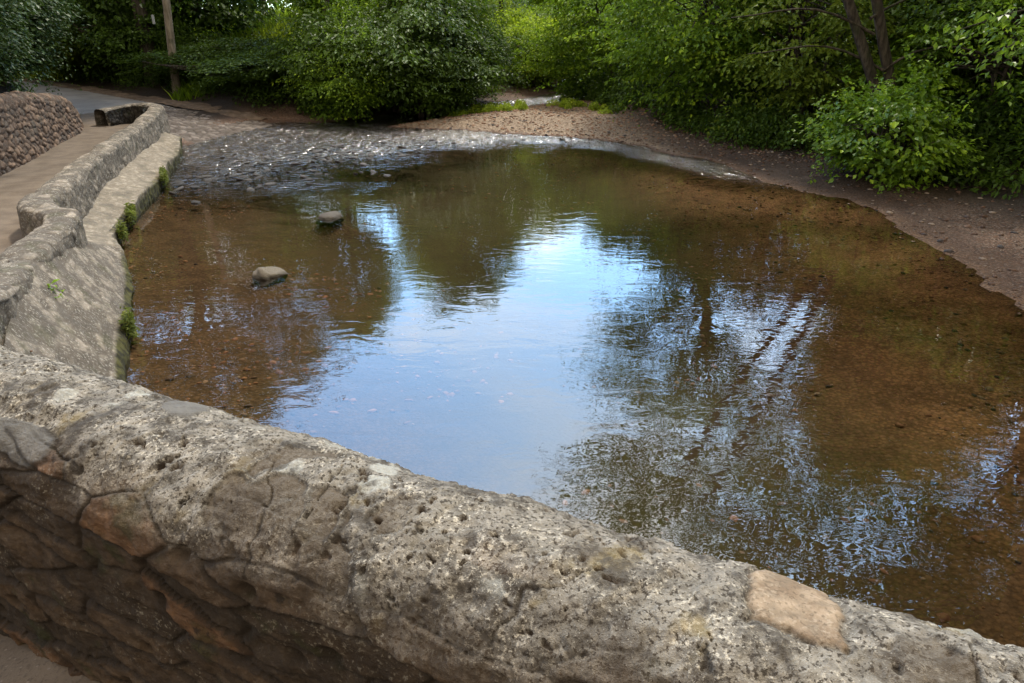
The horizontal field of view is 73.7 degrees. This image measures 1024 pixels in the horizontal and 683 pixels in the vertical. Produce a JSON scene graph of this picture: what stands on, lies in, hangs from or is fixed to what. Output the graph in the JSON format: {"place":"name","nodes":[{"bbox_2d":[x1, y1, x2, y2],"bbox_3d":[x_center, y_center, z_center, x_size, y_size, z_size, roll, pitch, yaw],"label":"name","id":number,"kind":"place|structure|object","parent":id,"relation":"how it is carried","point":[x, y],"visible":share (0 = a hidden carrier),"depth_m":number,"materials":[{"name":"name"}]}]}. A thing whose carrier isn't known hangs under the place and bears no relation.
{"place":"outdoors","nodes":[
{"label":"outdoors","id":0,"kind":"place"},
{"bbox_2d":[0,113,131,682],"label":"lane","id":1,"kind":"structure","parent":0,"point":[23,663],"depth_m":10.87,"materials":[{"name":"grey asphalt"}]},
{"bbox_2d":[7,80,180,113],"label":"road","id":2,"kind":"structure","parent":0,"point":[82,102],"depth_m":25.09,"materials":[{"name":"grey asphalt"}]},
{"bbox_2d":[14,5,339,81],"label":"meadow grass","id":3,"kind":"structure","parent":0,"point":[262,33],"depth_m":31.50,"materials":[{"name":"green plant"}]},
{"bbox_2d":[157,79,798,204],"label":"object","id":4,"kind":"structure","parent":0,"point":[549,145],"depth_m":17.75,"materials":[{"name":"grey gravel"}]},
{"bbox_2d":[173,186,183,191],"bbox_3d":[-6.636,-2.999,13.541,0.292,0.072,0.189,-41,38,-21],"label":"riffle stone","id":5,"kind":"object","parent":4,"relation":"on","point":[178,189],"visible":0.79,"depth_m":13.49,"materials":[{"name":"grey stone"}]},
{"bbox_2d":[191,200,200,204],"bbox_3d":[-5.831,-2.564,12.584,0.234,0.068,0.148,9,33,17],"label":"riffle stone","id":6,"kind":"object","parent":4,"relation":"on","point":[194,202],"visible":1,"depth_m":12.53,"materials":[{"name":"grey stone"}]},
{"bbox_2d":[204,178,211,185],"bbox_3d":[-6.331,-3.320,14.214,0.196,0.074,0.173,-25,51,-1],"label":"riffle stone","id":7,"kind":"object","parent":4,"relation":"on","point":[208,180],"visible":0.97,"depth_m":14.19,"materials":[{"name":"grey stone"}]},
{"bbox_2d":[247,187,254,191],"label":"riffle stone","id":8,"kind":"object","parent":4,"relation":"on","point":[250,189],"visible":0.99,"depth_m":13.51,"materials":[{"name":"grey stone"}]},
{"bbox_2d":[265,182,275,185],"bbox_3d":[-4.955,-3.230,14.002,0.171,0.056,0.229,35,42,51],"label":"riffle stone","id":9,"kind":"object","parent":4,"relation":"on","point":[270,183],"visible":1,"depth_m":13.96,"materials":[{"name":"grey stone"}]},
{"bbox_2d":[360,162,369,167],"bbox_3d":[-3.430,-4.117,15.922,0.284,0.092,0.171,23,27,22],"label":"riffle stone","id":10,"kind":"object","parent":4,"relation":"on","point":[365,165],"visible":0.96,"depth_m":15.86,"materials":[{"name":"grey stone"}]},
{"bbox_2d":[370,170,377,175],"bbox_3d":[-3.061,-3.738,15.131,0.203,0.057,0.158,40,40,3],"label":"riffle stone","id":11,"kind":"object","parent":4,"relation":"on","point":[374,172],"visible":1,"depth_m":15.10,"materials":[{"name":"grey stone"}]},
{"bbox_2d":[0,0,1023,647],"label":"ground","id":12,"kind":"structure","parent":0,"point":[536,436],"depth_m":7.98,"materials":[{"name":"brown liquid"}]},
{"bbox_2d":[14,78,43,92],"bbox_3d":[-12.864,-6.530,18.804,1.763,1.383,1.778,19,31,35],"label":"verge weed","id":13,"kind":"object","parent":12,"relation":"on","point":[28,89],"visible":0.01,"depth_m":18.68,"materials":[{"name":"green plant"}]},
{"bbox_2d":[0,0,60,98],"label":"evergreen shrub","id":14,"kind":"object","parent":12,"relation":"on","point":[17,48],"visible":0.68,"depth_m":14.82,"materials":[{"name":"green plant"}]},
{"bbox_2d":[0,0,69,85],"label":"evergreen shrub","id":15,"kind":"object","parent":12,"relation":"on","point":[14,12],"visible":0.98,"depth_m":12.51,"materials":[{"name":"green plant"}]},
{"bbox_2d":[0,91,83,175],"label":"retaining wall","id":16,"kind":"structure","parent":12,"relation":"on","point":[31,128],"depth_m":14.53,"materials":[{"name":"red stone"}]},
{"bbox_2d":[1,0,89,94],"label":"evergreen shrub","id":17,"kind":"object","parent":12,"relation":"on","point":[43,13],"visible":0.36,"depth_m":17.31,"materials":[{"name":"green plant"}]},
{"bbox_2d":[15,0,99,91],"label":"evergreen shrub","id":18,"kind":"object","parent":12,"relation":"on","point":[75,14],"visible":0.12,"depth_m":19.47,"materials":[{"name":"green plant"}]},
{"bbox_2d":[29,1,110,82],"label":"hedge bush","id":19,"kind":"object","parent":12,"relation":"on","point":[71,59],"visible":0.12,"depth_m":29.34,"materials":[{"name":"green plant"}]},
{"bbox_2d":[0,103,182,382],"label":"riverside wall","id":20,"kind":"structure","parent":12,"relation":"on","point":[68,215],"depth_m":7.87,"materials":[{"name":"grey stone"}]},
{"bbox_2d":[47,279,64,297],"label":"wall fern","id":21,"kind":"object","parent":20,"relation":"attached to","point":[53,281],"depth_m":6.37,"materials":[{"name":"green plant"}]},
{"bbox_2d":[115,218,128,245],"bbox_3d":[-5.833,-1.628,10.221,0.198,0.402,0.462,-11,27,-22],"label":"wall fern","id":22,"kind":"object","parent":20,"relation":"attached to","point":[121,231],"depth_m":10.15,"materials":[{"name":"green plant"}]},
{"bbox_2d":[117,304,140,339],"bbox_3d":[-3.989,-0.203,7.110,0.198,0.407,0.505,-12,28,-25],"label":"wall fern","id":23,"kind":"object","parent":20,"relation":"attached to","point":[128,321],"depth_m":7.01,"materials":[{"name":"green plant"}]},
{"bbox_2d":[123,200,136,226],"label":"wall fern","id":24,"kind":"object","parent":20,"relation":"attached to","point":[130,212],"depth_m":11.02,"materials":[{"name":"green plant"}]},
{"bbox_2d":[158,166,168,189],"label":"wall fern","id":25,"kind":"object","parent":20,"relation":"attached to","point":[163,174],"depth_m":13.68,"materials":[{"name":"green plant"}]},
{"bbox_2d":[55,0,211,88],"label":"hedge bush","id":26,"kind":"object","parent":12,"relation":"on","point":[105,53],"visible":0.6,"depth_m":27.19,"materials":[{"name":"green plant"}]},
{"bbox_2d":[16,77,266,120],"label":"road verge","id":27,"kind":"structure","parent":12,"relation":"on","point":[206,107],"depth_m":24.76,"materials":[{"name":"brown soil"}]},
{"bbox_2d":[164,74,217,100],"bbox_3d":[-11.840,-9.581,25.549,2.370,0.994,2.719,-13,28,-25],"label":"verge weed","id":28,"kind":"object","parent":27,"relation":"on","point":[182,91],"visible":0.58,"depth_m":25.23,"materials":[{"name":"green plant"}]},
{"bbox_2d":[131,0,156,83],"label":"broadleaf tree","id":29,"kind":"object","parent":12,"relation":"on","point":[147,47],"visible":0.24,"depth_m":27.20,"materials":[{"name":"grey plant"}]},
{"bbox_2d":[151,0,179,94],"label":"utility pole","id":30,"kind":"object","parent":12,"relation":"on","point":[169,30],"visible":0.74,"depth_m":24.98,"materials":[{"name":"wood"}]},
{"bbox_2d":[40,0,299,83],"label":"field bush","id":31,"kind":"object","parent":12,"relation":"on","point":[211,14],"visible":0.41,"depth_m":28.77,"materials":[{"name":"green plant"}]},
{"bbox_2d":[18,13,372,118],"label":"undergrowth","id":32,"kind":"object","parent":12,"relation":"on","point":[137,76],"visible":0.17,"depth_m":26.14,"materials":[{"name":"green plant"}]},
{"bbox_2d":[106,31,284,82],"bbox_3d":[-11.171,-10.978,26.578,8.462,2.009,5.850,-3,25,-7],"label":"hedge bush","id":33,"kind":"object","parent":12,"relation":"on","point":[212,51],"visible":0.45,"depth_m":25.45,"materials":[{"name":"green plant"}]},
{"bbox_2d":[164,106,295,151],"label":"cobbled ford ramp","id":34,"kind":"structure","parent":12,"relation":"on","point":[190,126],"depth_m":20.78,"materials":[{"name":"stone"}]},
{"bbox_2d":[143,39,320,91],"bbox_3d":[-9.057,-10.172,25.161,5.417,1.861,7.835,11,27,22],"label":"hedge bush","id":35,"kind":"object","parent":12,"relation":"on","point":[225,68],"visible":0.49,"depth_m":23.66,"materials":[{"name":"green plant"}]},
{"bbox_2d":[252,266,287,284],"bbox_3d":[-3.174,-0.864,8.960,0.451,0.250,0.342,-2,24,-18],"label":"boulder","id":36,"kind":"object","parent":12,"relation":"on","point":[271,275],"visible":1,"depth_m":8.88,"materials":[{"name":"grey stone"}]},
{"bbox_2d":[263,0,369,20],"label":"field bush","id":37,"kind":"object","parent":12,"relation":"on","point":[309,4],"visible":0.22,"depth_m":32.32,"materials":[{"name":"green plant"}]},
{"bbox_2d":[314,0,336,14],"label":"riverside tree","id":38,"kind":"object","parent":12,"relation":"on","point":[326,4],"visible":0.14,"depth_m":28.04,"materials":[{"name":"green plant"}]},
{"bbox_2d":[316,211,344,224],"bbox_3d":[-3.103,-2.095,11.681,0.375,0.244,0.503,25,35,43],"label":"boulder","id":39,"kind":"object","parent":12,"relation":"on","point":[330,217],"visible":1,"depth_m":11.57,"materials":[{"name":"grey stone"}]},
{"bbox_2d":[271,0,428,124],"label":"riverside bush","id":40,"kind":"object","parent":12,"relation":"on","point":[352,97],"visible":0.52,"depth_m":22.16,"materials":[{"name":"green plant"}]},
{"bbox_2d":[247,0,526,124],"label":"riverside bush","id":41,"kind":"object","parent":12,"relation":"on","point":[424,20],"visible":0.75,"depth_m":22.43,"materials":[{"name":"green plant"}]},
{"bbox_2d":[282,0,505,112],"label":"riverside bush","id":42,"kind":"object","parent":12,"relation":"on","point":[338,8],"visible":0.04,"depth_m":24.67,"materials":[{"name":"green plant"}]},
{"bbox_2d":[371,0,509,123],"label":"riverside bush","id":43,"kind":"object","parent":12,"relation":"on","point":[461,94],"visible":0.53,"depth_m":23.05,"materials":[{"name":"green plant"}]},
{"bbox_2d":[393,0,559,109],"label":"riverside bush","id":44,"kind":"object","parent":12,"relation":"on","point":[517,45],"visible":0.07,"depth_m":26.32,"materials":[{"name":"green plant"}]},
{"bbox_2d":[457,0,504,26],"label":"riverside tree","id":45,"kind":"object","parent":12,"relation":"on","point":[491,9],"visible":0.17,"depth_m":29.77,"materials":[{"name":"green plant"}]},
{"bbox_2d":[474,0,536,24],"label":"distant tree","id":46,"kind":"object","parent":12,"relation":"on","point":[500,2],"visible":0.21,"depth_m":38.41,"materials":[{"name":"green plant"}]},
{"bbox_2d":[0,259,1023,682],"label":"bridge parapet","id":47,"kind":"structure","parent":12,"relation":"on","point":[146,535],"depth_m":1.37,"materials":[{"name":"grey stone"}]},
{"bbox_2d":[282,0,762,96],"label":"undergrowth","id":48,"kind":"object","parent":12,"relation":"on","point":[538,82],"visible":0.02,"depth_m":41.52,"materials":[{"name":"green plant"}]},
{"bbox_2d":[469,0,580,91],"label":"riverside bush","id":49,"kind":"object","parent":12,"relation":"on","point":[517,30],"visible":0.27,"depth_m":32.42,"materials":[{"name":"green plant"}]},
{"bbox_2d":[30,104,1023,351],"bbox_3d":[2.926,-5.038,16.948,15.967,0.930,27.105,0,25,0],"label":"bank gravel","id":50,"kind":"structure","parent":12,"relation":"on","point":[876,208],"depth_m":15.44,"materials":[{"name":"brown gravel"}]},
{"bbox_2d":[392,100,676,142],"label":"bank gravel","id":51,"kind":"structure","parent":12,"relation":"on","point":[550,112],"depth_m":21.49,"materials":[{"name":"gravel"}]},
{"bbox_2d":[447,97,624,116],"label":"grass","id":52,"kind":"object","parent":12,"relation":"on","point":[565,103],"visible":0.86,"depth_m":23.51,"materials":[{"name":"green plant"}]},
{"bbox_2d":[516,0,574,20],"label":"distant tree","id":53,"kind":"object","parent":12,"relation":"on","point":[537,2],"visible":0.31,"depth_m":39.43,"materials":[{"name":"green plant"}]},
{"bbox_2d":[181,0,967,9],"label":"wood","id":54,"kind":"object","parent":12,"relation":"on","point":[276,3],"visible":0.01,"depth_m":53.45,"materials":[{"name":"green plant"}]},
{"bbox_2d":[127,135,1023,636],"bbox_3d":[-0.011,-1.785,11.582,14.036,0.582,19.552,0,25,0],"label":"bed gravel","id":55,"kind":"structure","parent":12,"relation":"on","point":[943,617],"depth_m":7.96,"materials":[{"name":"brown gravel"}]},
{"bbox_2d":[500,0,697,101],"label":"hazel bush","id":56,"kind":"object","parent":12,"relation":"on","point":[571,64],"visible":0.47,"depth_m":25.34,"materials":[{"name":"green plant"}]},
{"bbox_2d":[561,2,693,84],"bbox_3d":[5.856,-13.155,30.965,7.656,5.960,8.486,4,25,9],"label":"riverside bush","id":57,"kind":"object","parent":12,"relation":"on","point":[610,39],"visible":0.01,"depth_m":29.63,"materials":[{"name":"green plant"}]},
{"bbox_2d":[564,0,852,131],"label":"hazel bush","id":58,"kind":"object","parent":12,"relation":"on","point":[656,47],"visible":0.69,"depth_m":19.51,"materials":[{"name":"green plant"}]},
{"bbox_2d":[559,4,1023,199],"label":"undergrowth","id":59,"kind":"object","parent":12,"relation":"on","point":[768,127],"visible":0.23,"depth_m":17.14,"materials":[{"name":"green plant"}]},
{"bbox_2d":[660,0,992,145],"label":"hazel bush","id":60,"kind":"object","parent":12,"relation":"on","point":[794,69],"visible":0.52,"depth_m":16.64,"materials":[{"name":"green plant"}]},
{"bbox_2d":[731,0,995,137],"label":"forked tree","id":61,"kind":"object","parent":12,"relation":"on","point":[869,66],"visible":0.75,"depth_m":14.29,"materials":[{"name":"brown plant"}]},
{"bbox_2d":[787,44,994,195],"bbox_3d":[7.496,-4.140,13.580,3.754,3.247,3.656,15,29,29],"label":"riverside bush","id":62,"kind":"object","parent":12,"relation":"on","point":[850,146],"visible":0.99,"depth_m":13.12,"materials":[{"name":"green plant"}]},
{"bbox_2d":[793,0,1023,87],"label":"hazel bush","id":63,"kind":"object","parent":12,"relation":"on","point":[907,10],"visible":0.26,"depth_m":15.12,"materials":[{"name":"green plant"}]},
{"bbox_2d":[825,0,1023,171],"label":"hazel bush","id":64,"kind":"object","parent":12,"relation":"on","point":[992,69],"visible":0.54,"depth_m":14.47,"materials":[{"name":"green plant"}]},
{"bbox_2d":[908,0,1023,110],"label":"overhanging tree","id":65,"kind":"object","parent":12,"relation":"on","point":[997,49],"visible":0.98,"depth_m":11.52,"materials":[{"name":"green plant"}]},
{"bbox_2d":[971,0,1023,143],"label":"hazel bush","id":66,"kind":"object","parent":12,"relation":"on","point":[983,27],"visible":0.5,"depth_m":12.17,"materials":[{"name":"green plant"}]}
]}

